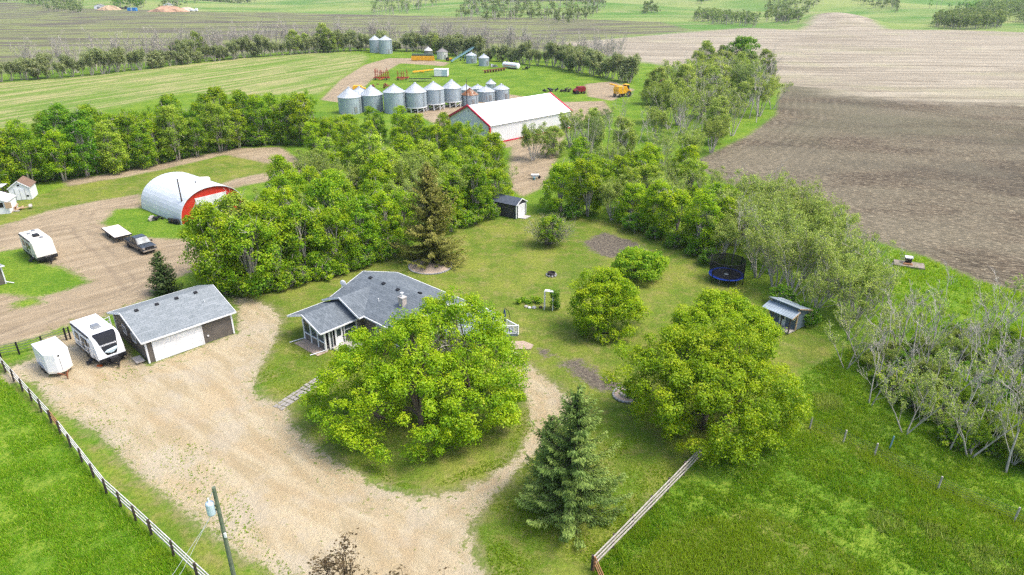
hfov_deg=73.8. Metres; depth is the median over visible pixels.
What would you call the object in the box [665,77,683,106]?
leafy tree
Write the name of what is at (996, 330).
willow tree
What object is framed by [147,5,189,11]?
earth heap
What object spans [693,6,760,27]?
aspen woods
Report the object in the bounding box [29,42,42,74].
bare poplar
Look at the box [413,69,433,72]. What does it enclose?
unloading auger
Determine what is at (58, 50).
bare poplar
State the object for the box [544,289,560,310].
vine arch
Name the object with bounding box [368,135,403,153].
willow tree
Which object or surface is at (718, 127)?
willow tree
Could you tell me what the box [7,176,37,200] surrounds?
garden shed
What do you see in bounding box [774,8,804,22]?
aspen woods
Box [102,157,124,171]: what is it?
leafy tree
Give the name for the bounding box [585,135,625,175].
willow tree
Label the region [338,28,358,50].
hedge shrub
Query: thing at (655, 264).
round bush
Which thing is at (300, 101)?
leafy tree
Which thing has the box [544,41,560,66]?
hedge shrub
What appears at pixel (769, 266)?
willow tree
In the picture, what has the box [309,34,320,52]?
hedge shrub
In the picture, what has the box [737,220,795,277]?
willow tree
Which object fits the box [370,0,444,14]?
aspen woods
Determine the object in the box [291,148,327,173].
willow tree
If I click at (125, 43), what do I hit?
bare poplar
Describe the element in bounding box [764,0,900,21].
aspen woods
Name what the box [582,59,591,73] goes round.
hedge shrub
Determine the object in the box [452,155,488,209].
leafy tree
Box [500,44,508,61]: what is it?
hedge shrub
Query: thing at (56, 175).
leafy tree
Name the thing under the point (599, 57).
hedge shrub
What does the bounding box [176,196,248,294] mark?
leafy tree
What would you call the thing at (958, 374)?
willow tree
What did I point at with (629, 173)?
leafy tree
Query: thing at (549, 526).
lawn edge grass
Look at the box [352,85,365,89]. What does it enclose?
swather
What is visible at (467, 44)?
hedge shrub
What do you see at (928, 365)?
willow tree
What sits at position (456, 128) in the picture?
leafy tree
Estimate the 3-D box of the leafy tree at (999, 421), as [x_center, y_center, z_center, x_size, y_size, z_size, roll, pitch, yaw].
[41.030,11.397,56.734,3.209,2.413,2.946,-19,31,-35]
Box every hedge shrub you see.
[0,61,4,81]
[1,61,17,80]
[12,56,33,79]
[12,59,24,79]
[26,60,51,79]
[29,52,53,77]
[50,61,66,77]
[58,53,77,76]
[75,58,86,75]
[78,50,99,74]
[83,47,113,73]
[99,51,116,73]
[108,46,124,71]
[112,47,126,71]
[126,50,138,69]
[131,47,147,69]
[145,51,160,67]
[146,57,159,68]
[147,49,166,66]
[164,50,174,65]
[169,51,181,63]
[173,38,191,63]
[173,38,197,62]
[176,51,190,64]
[189,51,203,62]
[201,45,209,60]
[207,44,218,60]
[213,45,223,60]
[213,45,228,59]
[224,38,241,58]
[225,42,240,59]
[235,35,249,57]
[241,38,255,56]
[247,43,263,56]
[252,33,271,55]
[265,43,275,55]
[271,42,279,55]
[278,42,286,54]
[285,39,295,54]
[297,41,305,53]
[300,35,314,52]
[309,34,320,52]
[314,38,328,51]
[321,39,333,51]
[330,29,341,51]
[337,36,347,50]
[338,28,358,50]
[349,37,357,49]
[356,41,363,49]
[357,32,370,50]
[373,29,388,38]
[392,41,400,50]
[399,35,407,50]
[404,32,415,51]
[409,31,421,50]
[418,38,424,50]
[420,31,438,47]
[438,33,452,52]
[442,44,452,53]
[445,32,466,55]
[449,46,459,54]
[452,37,463,55]
[460,44,474,56]
[463,37,472,53]
[467,34,486,57]
[474,41,486,58]
[482,48,493,59]
[490,45,501,60]
[496,51,505,61]
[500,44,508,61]
[505,51,520,61]
[512,46,522,63]
[518,40,532,63]
[523,48,532,64]
[531,49,542,65]
[542,50,550,65]
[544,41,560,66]
[553,50,560,66]
[558,43,572,67]
[558,44,574,69]
[563,57,577,69]
[567,47,583,72]
[568,44,587,70]
[577,53,585,72]
[582,50,600,75]
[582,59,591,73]
[585,48,607,74]
[591,60,610,76]
[603,57,613,77]
[608,62,616,78]
[610,52,629,79]
[616,65,638,81]
[620,53,641,82]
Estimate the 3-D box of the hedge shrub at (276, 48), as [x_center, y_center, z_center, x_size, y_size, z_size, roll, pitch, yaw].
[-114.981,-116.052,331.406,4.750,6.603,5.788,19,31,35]
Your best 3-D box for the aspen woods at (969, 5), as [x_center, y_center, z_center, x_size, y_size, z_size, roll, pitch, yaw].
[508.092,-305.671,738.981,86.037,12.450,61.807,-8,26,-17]
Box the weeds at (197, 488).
[61,366,290,574]
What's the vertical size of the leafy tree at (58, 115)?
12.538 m
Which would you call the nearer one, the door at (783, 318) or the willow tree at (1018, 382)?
the willow tree at (1018, 382)
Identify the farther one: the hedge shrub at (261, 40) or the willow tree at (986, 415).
the hedge shrub at (261, 40)
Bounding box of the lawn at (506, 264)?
[0,156,1023,574]
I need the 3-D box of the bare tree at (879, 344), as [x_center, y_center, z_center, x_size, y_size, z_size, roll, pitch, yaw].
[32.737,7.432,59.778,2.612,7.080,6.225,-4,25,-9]
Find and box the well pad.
[894,255,924,269]
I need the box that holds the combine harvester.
[610,83,630,97]
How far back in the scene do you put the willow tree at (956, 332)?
68.47 m
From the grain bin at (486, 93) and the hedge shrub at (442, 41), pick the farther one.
the hedge shrub at (442, 41)
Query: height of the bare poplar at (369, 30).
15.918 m
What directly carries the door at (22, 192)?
in the garden shed at (23, 188)
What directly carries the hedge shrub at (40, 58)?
on the ground at (34, 280)
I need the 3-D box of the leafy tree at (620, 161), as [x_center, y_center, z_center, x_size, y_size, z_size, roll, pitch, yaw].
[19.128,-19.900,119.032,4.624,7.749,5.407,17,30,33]
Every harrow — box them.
[409,78,431,81]
[482,68,504,72]
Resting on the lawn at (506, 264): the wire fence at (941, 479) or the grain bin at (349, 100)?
the wire fence at (941, 479)
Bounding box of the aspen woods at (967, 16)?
[931,6,1011,29]
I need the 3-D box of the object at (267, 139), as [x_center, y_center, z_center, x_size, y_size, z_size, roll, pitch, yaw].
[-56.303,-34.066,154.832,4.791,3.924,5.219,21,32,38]
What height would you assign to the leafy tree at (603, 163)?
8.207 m
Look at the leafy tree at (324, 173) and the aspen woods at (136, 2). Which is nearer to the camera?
the leafy tree at (324, 173)
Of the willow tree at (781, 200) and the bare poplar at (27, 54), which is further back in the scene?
the bare poplar at (27, 54)
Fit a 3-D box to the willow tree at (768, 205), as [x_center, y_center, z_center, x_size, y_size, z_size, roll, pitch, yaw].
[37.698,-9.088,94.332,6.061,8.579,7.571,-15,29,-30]
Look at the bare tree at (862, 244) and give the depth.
78.07 m
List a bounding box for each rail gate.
[48,410,59,433]
[592,556,603,574]
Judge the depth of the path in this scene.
62.29 m
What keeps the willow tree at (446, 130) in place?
on the ground at (34, 280)
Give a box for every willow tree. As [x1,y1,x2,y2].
[107,108,152,132]
[136,104,178,127]
[138,112,179,138]
[250,185,267,202]
[274,192,321,219]
[281,88,318,131]
[289,207,335,251]
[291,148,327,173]
[296,153,341,175]
[316,166,354,184]
[318,114,339,136]
[327,160,363,189]
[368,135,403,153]
[384,149,442,206]
[387,162,445,223]
[396,150,418,180]
[398,113,425,138]
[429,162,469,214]
[439,150,470,164]
[442,121,471,139]
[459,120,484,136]
[486,162,518,190]
[519,120,552,160]
[558,108,590,146]
[571,113,605,152]
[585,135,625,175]
[588,106,615,133]
[595,172,636,220]
[639,80,677,122]
[644,105,671,140]
[645,129,678,164]
[647,175,684,219]
[653,171,692,208]
[654,147,676,172]
[657,78,698,124]
[657,159,684,181]
[663,59,702,77]
[669,86,709,134]
[675,127,707,159]
[685,58,712,90]
[689,166,726,202]
[701,85,739,111]
[701,115,733,152]
[706,210,747,252]
[715,187,776,245]
[717,181,757,205]
[719,184,768,241]
[727,177,761,197]
[728,171,766,190]
[729,167,787,213]
[730,63,766,106]
[732,201,775,249]
[734,172,778,229]
[735,190,769,235]
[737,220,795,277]
[738,55,764,85]
[740,71,786,116]
[742,198,802,265]
[742,203,808,273]
[744,192,804,256]
[752,195,787,221]
[755,227,814,286]
[761,220,833,296]
[764,186,798,224]
[764,193,825,235]
[772,183,827,211]
[774,171,825,205]
[780,198,834,246]
[791,181,845,249]
[792,210,840,262]
[793,250,853,308]
[794,188,832,207]
[796,225,862,288]
[802,200,861,242]
[805,223,879,298]
[815,217,882,278]
[824,244,893,305]
[827,252,905,327]
[834,252,892,317]
[841,229,896,270]
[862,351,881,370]
[872,359,890,372]
[875,341,905,366]
[893,361,915,379]
[896,374,931,408]
[908,351,947,375]
[914,331,943,357]
[931,406,959,436]
[933,355,958,377]
[934,385,959,401]
[936,346,960,364]
[937,317,973,344]
[939,331,978,360]
[941,322,976,348]
[947,371,977,396]
[955,381,982,405]
[960,416,997,450]
[961,364,980,379]
[964,316,999,341]
[969,336,1001,358]
[976,393,1013,417]
[978,405,1009,430]
[982,317,1007,337]
[989,352,1014,365]
[991,404,1023,447]
[992,334,1023,355]
[993,323,1022,342]
[995,373,1023,395]
[997,424,1023,464]
[1010,325,1023,349]
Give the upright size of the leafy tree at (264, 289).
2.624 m
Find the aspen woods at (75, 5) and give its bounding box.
[0,0,86,12]
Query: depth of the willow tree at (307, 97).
163.96 m
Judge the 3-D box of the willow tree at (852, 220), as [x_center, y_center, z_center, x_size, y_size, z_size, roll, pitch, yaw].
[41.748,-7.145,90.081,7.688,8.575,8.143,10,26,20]
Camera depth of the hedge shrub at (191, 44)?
300.41 m
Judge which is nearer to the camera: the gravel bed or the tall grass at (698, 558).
the tall grass at (698, 558)
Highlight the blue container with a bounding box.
[127,8,137,10]
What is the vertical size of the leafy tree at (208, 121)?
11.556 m
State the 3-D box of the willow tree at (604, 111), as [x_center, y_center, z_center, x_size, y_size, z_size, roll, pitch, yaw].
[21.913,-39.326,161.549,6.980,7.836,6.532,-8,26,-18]
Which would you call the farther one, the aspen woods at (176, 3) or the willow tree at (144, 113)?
the aspen woods at (176, 3)
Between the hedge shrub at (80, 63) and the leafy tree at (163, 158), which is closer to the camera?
the leafy tree at (163, 158)
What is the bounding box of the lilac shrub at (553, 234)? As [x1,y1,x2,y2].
[522,210,579,245]
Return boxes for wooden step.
[131,355,144,364]
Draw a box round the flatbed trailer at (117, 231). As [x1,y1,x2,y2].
[101,224,131,239]
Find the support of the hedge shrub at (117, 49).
on the hay field at (313, 72)
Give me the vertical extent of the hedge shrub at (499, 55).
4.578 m
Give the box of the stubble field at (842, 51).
[557,12,1023,98]
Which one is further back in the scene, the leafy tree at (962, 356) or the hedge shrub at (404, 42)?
the hedge shrub at (404, 42)
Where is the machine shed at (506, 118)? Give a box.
[447,92,572,141]
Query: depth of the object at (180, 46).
296.09 m
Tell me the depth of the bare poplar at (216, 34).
317.88 m
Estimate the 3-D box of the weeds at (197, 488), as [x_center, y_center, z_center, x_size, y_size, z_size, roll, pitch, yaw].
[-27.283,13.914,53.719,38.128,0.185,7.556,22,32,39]
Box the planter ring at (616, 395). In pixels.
[612,387,636,403]
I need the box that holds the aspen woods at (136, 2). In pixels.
[110,0,145,7]
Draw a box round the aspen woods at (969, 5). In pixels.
[927,0,987,8]
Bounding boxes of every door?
[14,189,26,199]
[153,326,203,360]
[195,191,225,214]
[334,327,343,345]
[442,70,446,75]
[519,203,524,216]
[778,315,785,325]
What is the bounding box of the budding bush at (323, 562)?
[307,528,449,574]
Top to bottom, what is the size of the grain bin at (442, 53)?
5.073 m
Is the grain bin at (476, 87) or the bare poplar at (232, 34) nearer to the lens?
the grain bin at (476, 87)
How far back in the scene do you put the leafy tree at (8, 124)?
127.60 m
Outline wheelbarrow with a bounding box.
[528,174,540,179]
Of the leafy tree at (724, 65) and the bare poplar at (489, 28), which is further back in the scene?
the bare poplar at (489, 28)
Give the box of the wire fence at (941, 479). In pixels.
[809,417,1023,521]
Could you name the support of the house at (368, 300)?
on the lawn at (506, 264)
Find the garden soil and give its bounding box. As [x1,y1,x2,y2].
[536,233,640,391]
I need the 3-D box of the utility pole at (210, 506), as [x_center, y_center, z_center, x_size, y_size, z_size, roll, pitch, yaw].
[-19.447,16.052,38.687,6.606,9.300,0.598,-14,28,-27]
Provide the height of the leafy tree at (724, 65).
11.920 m
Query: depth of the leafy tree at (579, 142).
125.51 m
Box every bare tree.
[562,105,579,143]
[607,114,613,148]
[610,78,633,115]
[610,120,630,148]
[638,109,652,143]
[643,122,680,154]
[647,86,688,128]
[661,58,695,85]
[673,108,706,146]
[676,96,688,139]
[688,72,715,130]
[689,60,714,117]
[695,71,725,94]
[696,59,731,85]
[699,86,741,120]
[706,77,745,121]
[720,82,771,135]
[726,55,761,79]
[729,190,756,252]
[731,63,753,84]
[733,193,756,253]
[737,205,769,269]
[749,57,770,118]
[751,76,766,122]
[761,59,777,86]
[762,181,816,220]
[764,46,782,74]
[764,73,793,108]
[768,231,827,288]
[770,157,790,182]
[782,233,822,279]
[796,203,844,252]
[818,264,841,307]
[823,319,879,368]
[825,216,859,291]
[829,284,904,340]
[834,302,902,357]
[843,263,902,314]
[844,229,881,259]
[855,240,895,309]
[857,336,912,405]
[862,289,901,387]
[866,274,930,336]
[873,291,956,347]
[878,373,956,434]
[882,246,913,291]
[883,278,925,354]
[894,348,922,403]
[895,294,972,367]
[899,347,1002,415]
[908,293,947,371]
[923,261,957,337]
[938,382,1023,457]
[947,317,1023,393]
[949,323,986,379]
[950,366,993,449]
[961,303,997,352]
[968,267,1011,363]
[969,273,1023,323]
[977,309,1023,384]
[984,348,1023,420]
[987,346,1023,413]
[988,337,1023,472]
[1000,295,1023,368]
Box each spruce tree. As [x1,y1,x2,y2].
[145,250,182,295]
[388,162,467,268]
[505,413,586,519]
[514,383,632,549]
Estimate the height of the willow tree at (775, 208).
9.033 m
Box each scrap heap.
[542,88,557,91]
[560,87,571,91]
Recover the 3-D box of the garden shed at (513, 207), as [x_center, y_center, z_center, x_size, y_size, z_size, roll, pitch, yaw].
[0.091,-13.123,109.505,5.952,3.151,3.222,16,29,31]
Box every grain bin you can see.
[337,87,362,114]
[354,86,364,93]
[360,85,383,112]
[369,35,379,52]
[378,35,392,53]
[383,84,405,113]
[405,82,426,112]
[424,47,432,53]
[424,81,444,110]
[437,48,447,59]
[442,79,461,106]
[461,84,472,92]
[462,88,478,105]
[466,52,476,62]
[471,84,482,91]
[477,86,494,101]
[478,53,488,65]
[485,79,495,88]
[493,83,509,100]
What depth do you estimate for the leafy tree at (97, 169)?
132.26 m
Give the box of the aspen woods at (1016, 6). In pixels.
[974,0,1023,23]
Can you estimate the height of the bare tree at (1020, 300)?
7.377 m
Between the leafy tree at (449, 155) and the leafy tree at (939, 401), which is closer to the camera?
the leafy tree at (939, 401)
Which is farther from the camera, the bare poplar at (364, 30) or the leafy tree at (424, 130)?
the bare poplar at (364, 30)
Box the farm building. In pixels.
[94,4,104,8]
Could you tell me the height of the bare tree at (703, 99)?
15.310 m
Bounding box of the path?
[273,377,317,409]
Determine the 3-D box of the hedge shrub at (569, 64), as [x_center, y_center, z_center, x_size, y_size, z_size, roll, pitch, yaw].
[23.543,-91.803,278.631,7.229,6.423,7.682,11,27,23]
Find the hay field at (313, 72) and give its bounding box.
[0,51,368,128]
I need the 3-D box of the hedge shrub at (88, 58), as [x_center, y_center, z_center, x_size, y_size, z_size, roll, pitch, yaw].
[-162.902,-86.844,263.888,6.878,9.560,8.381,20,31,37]
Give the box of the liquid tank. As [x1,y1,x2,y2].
[502,62,519,68]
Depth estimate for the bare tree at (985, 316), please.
64.74 m
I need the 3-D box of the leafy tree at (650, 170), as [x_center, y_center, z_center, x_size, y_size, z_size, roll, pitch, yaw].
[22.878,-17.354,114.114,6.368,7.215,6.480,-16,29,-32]
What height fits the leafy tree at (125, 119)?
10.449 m
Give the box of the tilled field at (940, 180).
[699,85,1023,292]
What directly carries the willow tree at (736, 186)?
on the ground at (34, 280)
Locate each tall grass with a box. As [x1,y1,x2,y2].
[0,376,191,574]
[592,337,1023,574]
[844,241,1023,337]
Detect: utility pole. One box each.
[173,486,235,574]
[177,179,181,201]
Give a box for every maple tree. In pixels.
[298,283,532,467]
[565,264,653,344]
[600,314,813,468]
[668,285,787,362]
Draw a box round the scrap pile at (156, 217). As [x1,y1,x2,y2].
[153,215,163,219]
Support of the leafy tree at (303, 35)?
on the hay field at (313, 72)
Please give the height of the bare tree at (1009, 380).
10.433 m
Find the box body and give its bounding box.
[434,68,448,76]
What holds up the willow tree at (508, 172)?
on the ground at (34, 280)
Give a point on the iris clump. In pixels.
(537, 300)
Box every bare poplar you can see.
[8,37,34,72]
[18,35,27,75]
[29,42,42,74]
[45,31,65,73]
[46,45,53,74]
[47,29,63,73]
[58,35,82,72]
[64,46,78,72]
[82,28,100,70]
[96,30,118,69]
[111,32,129,67]
[128,33,141,66]
[137,25,149,66]
[138,28,156,56]
[149,31,165,49]
[161,33,176,62]
[164,28,181,49]
[198,26,213,58]
[209,27,224,57]
[210,26,221,44]
[227,26,236,56]
[241,23,250,39]
[248,25,260,54]
[256,21,273,53]
[263,21,274,52]
[271,20,278,41]
[278,27,286,42]
[279,20,297,51]
[292,23,307,50]
[353,21,365,47]
[366,17,375,47]
[375,17,389,35]
[382,18,392,38]
[388,22,398,40]
[420,19,431,48]
[421,13,433,47]
[441,23,450,35]
[475,23,490,49]
[476,20,489,49]
[482,29,494,46]
[494,25,508,50]
[497,27,512,44]
[506,35,518,47]
[507,20,516,45]
[509,20,518,46]
[519,22,529,59]
[519,27,529,42]
[534,29,541,49]
[539,26,554,61]
[547,24,559,43]
[578,31,594,64]
[587,27,599,49]
[592,41,601,52]
[599,36,613,57]
[603,34,615,58]
[610,32,628,54]
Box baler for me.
[572,86,585,93]
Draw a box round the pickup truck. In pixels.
[124,234,157,253]
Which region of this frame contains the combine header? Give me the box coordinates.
[411,53,434,59]
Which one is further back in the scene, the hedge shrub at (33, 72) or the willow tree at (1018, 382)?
the hedge shrub at (33, 72)
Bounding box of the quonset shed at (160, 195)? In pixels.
[141,172,240,224]
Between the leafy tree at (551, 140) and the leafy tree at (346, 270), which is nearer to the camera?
the leafy tree at (346, 270)
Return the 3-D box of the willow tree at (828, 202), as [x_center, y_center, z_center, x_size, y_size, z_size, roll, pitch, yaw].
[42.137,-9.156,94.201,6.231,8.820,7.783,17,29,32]
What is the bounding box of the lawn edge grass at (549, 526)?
[255,334,678,574]
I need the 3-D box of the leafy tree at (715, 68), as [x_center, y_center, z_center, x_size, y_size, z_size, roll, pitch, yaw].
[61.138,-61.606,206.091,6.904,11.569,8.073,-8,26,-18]
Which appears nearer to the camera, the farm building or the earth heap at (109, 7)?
the earth heap at (109, 7)
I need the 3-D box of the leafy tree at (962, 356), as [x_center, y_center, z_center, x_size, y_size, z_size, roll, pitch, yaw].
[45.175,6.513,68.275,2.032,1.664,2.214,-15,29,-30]
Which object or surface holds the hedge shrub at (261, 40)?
on the hay field at (313, 72)
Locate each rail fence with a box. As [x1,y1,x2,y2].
[0,357,51,422]
[55,421,208,574]
[591,449,701,570]
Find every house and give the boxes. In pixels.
[0,264,13,284]
[287,271,518,355]
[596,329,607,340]
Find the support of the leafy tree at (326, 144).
on the ground at (34, 280)
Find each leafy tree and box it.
[0,122,50,181]
[0,127,33,168]
[0,128,20,190]
[2,116,41,171]
[28,109,58,160]
[33,172,53,181]
[34,108,78,170]
[35,128,81,180]
[39,102,80,135]
[41,171,63,179]
[56,107,97,163]
[56,117,100,176]
[66,168,84,175]
[76,104,108,155]
[89,112,134,157]
[89,164,103,173]
[91,119,130,174]
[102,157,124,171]
[109,111,148,153]
[115,151,137,168]
[126,122,158,168]
[132,153,157,166]
[136,120,171,163]
[150,103,191,159]
[155,93,184,135]
[156,154,169,162]
[159,152,177,161]
[171,142,189,158]
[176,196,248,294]
[177,108,211,141]
[181,116,208,156]
[181,145,197,155]
[189,30,205,56]
[189,99,217,138]
[194,92,207,110]
[196,100,235,151]
[199,86,236,130]
[199,142,217,152]
[201,210,286,297]
[205,188,263,278]
[215,133,235,149]
[221,109,248,147]
[227,276,251,298]
[228,88,261,132]
[239,95,275,143]
[242,90,263,126]
[242,132,261,145]
[243,194,309,272]
[250,273,274,292]
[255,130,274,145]
[257,185,290,204]
[260,92,279,126]
[260,172,303,203]
[263,185,298,253]
[264,104,288,135]
[264,154,298,197]
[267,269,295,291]
[271,98,297,144]
[273,136,283,144]
[274,199,331,265]
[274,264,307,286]
[282,168,310,197]
[284,29,301,53]
[284,92,319,139]
[286,136,297,144]
[293,264,317,282]
[296,133,309,145]
[298,164,319,190]
[299,32,309,52]
[301,119,327,154]
[301,205,363,273]
[303,175,352,248]
[306,263,326,280]
[309,253,342,281]
[313,136,336,168]
[315,22,329,43]
[315,117,341,151]
[317,169,356,226]
[318,168,336,198]
[320,28,336,52]
[324,151,346,172]
[329,254,352,275]
[332,120,361,150]
[335,34,343,50]
[338,112,362,141]
[339,141,364,168]
[339,174,358,216]
[340,251,366,269]
[343,193,385,261]
[346,132,384,191]
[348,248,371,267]
[354,175,388,232]
[355,151,398,195]
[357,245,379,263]
[359,168,396,194]
[360,119,377,147]
[361,147,398,181]
[362,105,387,140]
[363,188,404,245]
[375,186,421,241]
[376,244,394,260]
[377,146,413,191]
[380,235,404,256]
[381,183,407,217]
[388,125,402,147]
[390,105,410,135]
[390,132,416,158]
[401,112,423,147]
[409,138,443,186]
[415,124,441,147]
[425,123,448,152]
[431,35,439,53]
[433,146,464,170]
[434,111,451,143]
[435,169,466,218]
[438,162,459,200]
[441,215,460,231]
[446,120,470,152]
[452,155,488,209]
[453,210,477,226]
[459,137,479,158]
[461,162,494,218]
[462,142,492,168]
[465,134,480,150]
[467,152,493,191]
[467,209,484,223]
[473,133,494,158]
[477,130,508,183]
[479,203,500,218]
[483,167,516,203]
[537,156,584,212]
[540,124,567,155]
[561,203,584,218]
[567,136,589,178]
[567,155,606,216]
[572,152,601,186]
[578,156,617,201]
[583,107,606,147]
[610,115,639,154]
[610,179,648,222]
[611,151,630,191]
[618,166,642,211]
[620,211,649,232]
[623,149,643,167]
[631,142,665,184]
[632,160,668,204]
[638,178,673,226]
[640,65,666,102]
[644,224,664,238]
[651,187,701,243]
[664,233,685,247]
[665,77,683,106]
[666,144,699,186]
[670,157,708,197]
[673,63,697,88]
[683,186,725,252]
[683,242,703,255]
[691,50,707,63]
[694,77,715,117]
[696,61,731,93]
[696,193,737,247]
[696,247,722,263]
[697,181,726,229]
[698,40,715,60]
[702,95,731,144]
[705,65,724,95]
[707,55,733,84]
[711,48,733,75]
[718,44,730,59]
[720,184,745,212]
[723,33,761,69]
[728,73,745,100]
[728,80,748,111]
[732,51,750,81]
[747,52,761,67]
[759,47,777,75]
[768,283,798,302]
[797,298,822,326]
[860,348,881,365]
[868,365,890,382]
[875,364,915,396]
[876,339,898,354]
[882,348,910,365]
[894,338,931,360]
[894,380,931,413]
[905,355,931,374]
[907,370,947,392]
[915,392,961,426]
[926,341,954,359]
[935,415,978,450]
[938,366,969,392]
[941,394,966,414]
[945,377,985,406]
[951,401,995,431]
[952,349,969,360]
[958,359,979,371]
[966,348,994,368]
[967,390,1009,411]
[975,373,1016,402]
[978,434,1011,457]
[986,414,1020,436]
[987,367,1023,394]
[989,363,1018,374]
[991,339,1023,367]
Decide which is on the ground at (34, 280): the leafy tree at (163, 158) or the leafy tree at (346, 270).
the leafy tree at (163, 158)
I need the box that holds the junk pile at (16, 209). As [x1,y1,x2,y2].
[12,203,31,211]
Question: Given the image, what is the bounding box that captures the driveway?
[0,296,568,574]
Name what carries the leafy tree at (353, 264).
on the lawn at (506, 264)
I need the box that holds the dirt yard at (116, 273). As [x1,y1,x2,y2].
[0,58,635,347]
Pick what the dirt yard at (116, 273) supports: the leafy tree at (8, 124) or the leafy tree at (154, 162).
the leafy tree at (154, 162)
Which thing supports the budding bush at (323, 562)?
on the ground at (34, 280)
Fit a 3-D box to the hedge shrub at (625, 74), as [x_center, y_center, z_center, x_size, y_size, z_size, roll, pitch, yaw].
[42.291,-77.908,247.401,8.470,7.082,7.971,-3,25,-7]
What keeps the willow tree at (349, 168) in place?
on the ground at (34, 280)
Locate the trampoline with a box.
[708,252,745,287]
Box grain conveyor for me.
[451,47,474,61]
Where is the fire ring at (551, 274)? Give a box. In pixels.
[546,271,556,276]
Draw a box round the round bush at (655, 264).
[610,245,669,282]
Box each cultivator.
[373,68,389,79]
[396,69,408,79]
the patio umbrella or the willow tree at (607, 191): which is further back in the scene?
the willow tree at (607, 191)
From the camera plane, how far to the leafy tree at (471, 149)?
117.25 m
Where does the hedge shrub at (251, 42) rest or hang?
on the hay field at (313, 72)
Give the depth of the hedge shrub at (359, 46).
354.84 m
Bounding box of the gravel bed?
[408,258,452,274]
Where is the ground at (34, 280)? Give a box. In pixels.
[0,0,1023,574]
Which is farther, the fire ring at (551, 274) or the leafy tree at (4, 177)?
the leafy tree at (4, 177)
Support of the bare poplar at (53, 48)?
on the ground at (34, 280)
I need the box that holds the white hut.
[0,191,17,213]
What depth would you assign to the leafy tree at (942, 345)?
67.41 m
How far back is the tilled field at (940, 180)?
139.63 m
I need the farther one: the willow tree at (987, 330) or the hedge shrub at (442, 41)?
the hedge shrub at (442, 41)
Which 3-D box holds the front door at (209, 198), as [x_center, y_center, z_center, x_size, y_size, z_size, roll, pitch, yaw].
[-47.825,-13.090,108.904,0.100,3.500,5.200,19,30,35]
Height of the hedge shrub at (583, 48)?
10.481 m
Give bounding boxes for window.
[121,324,126,334]
[130,332,136,343]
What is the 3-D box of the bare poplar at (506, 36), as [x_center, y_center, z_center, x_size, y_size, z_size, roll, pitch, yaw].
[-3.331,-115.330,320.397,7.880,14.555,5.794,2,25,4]
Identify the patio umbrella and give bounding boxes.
[503,308,512,330]
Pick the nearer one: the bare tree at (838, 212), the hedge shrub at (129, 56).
the bare tree at (838, 212)
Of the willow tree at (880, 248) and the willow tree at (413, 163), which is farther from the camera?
the willow tree at (413, 163)
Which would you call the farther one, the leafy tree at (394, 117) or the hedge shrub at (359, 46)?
the hedge shrub at (359, 46)
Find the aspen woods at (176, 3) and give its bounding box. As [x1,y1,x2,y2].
[158,0,250,6]
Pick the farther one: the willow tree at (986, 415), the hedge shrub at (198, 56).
the hedge shrub at (198, 56)
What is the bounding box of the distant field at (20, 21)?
[0,2,689,72]
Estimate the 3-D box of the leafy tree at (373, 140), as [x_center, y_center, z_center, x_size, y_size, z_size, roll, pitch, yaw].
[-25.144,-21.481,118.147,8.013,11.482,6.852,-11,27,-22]
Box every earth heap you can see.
[97,5,121,9]
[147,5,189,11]
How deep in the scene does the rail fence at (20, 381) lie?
62.31 m
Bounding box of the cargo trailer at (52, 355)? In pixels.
[31,336,72,378]
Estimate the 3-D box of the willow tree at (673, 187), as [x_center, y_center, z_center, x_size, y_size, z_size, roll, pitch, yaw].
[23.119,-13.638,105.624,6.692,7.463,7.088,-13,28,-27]
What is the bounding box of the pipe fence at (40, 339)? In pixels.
[0,327,71,357]
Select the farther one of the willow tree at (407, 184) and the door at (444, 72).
the door at (444, 72)
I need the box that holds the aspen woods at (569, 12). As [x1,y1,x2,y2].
[456,0,605,23]
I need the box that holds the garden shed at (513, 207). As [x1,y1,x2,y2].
[493,194,530,218]
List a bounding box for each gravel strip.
[294,339,328,355]
[511,341,532,348]
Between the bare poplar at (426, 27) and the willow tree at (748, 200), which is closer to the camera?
the willow tree at (748, 200)
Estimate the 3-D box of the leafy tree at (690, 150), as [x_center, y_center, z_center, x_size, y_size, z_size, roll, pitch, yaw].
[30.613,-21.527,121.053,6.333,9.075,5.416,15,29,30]
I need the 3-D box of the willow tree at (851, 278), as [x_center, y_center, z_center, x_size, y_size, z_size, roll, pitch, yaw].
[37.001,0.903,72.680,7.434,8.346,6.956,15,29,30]
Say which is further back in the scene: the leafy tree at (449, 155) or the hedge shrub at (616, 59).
the hedge shrub at (616, 59)
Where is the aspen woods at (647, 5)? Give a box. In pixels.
[641,0,660,12]
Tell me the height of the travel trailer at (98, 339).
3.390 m
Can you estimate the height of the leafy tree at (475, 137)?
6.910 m
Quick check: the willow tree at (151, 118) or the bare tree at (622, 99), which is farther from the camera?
the bare tree at (622, 99)
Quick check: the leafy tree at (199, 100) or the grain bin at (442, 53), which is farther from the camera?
the grain bin at (442, 53)
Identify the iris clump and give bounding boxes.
[514,295,543,304]
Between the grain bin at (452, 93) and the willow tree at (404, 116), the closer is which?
the willow tree at (404, 116)
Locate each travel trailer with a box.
[18,229,57,263]
[70,314,126,366]
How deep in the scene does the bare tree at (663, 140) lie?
138.52 m
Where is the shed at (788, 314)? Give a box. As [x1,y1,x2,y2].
[763,297,812,333]
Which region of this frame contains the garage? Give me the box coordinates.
[106,285,235,363]

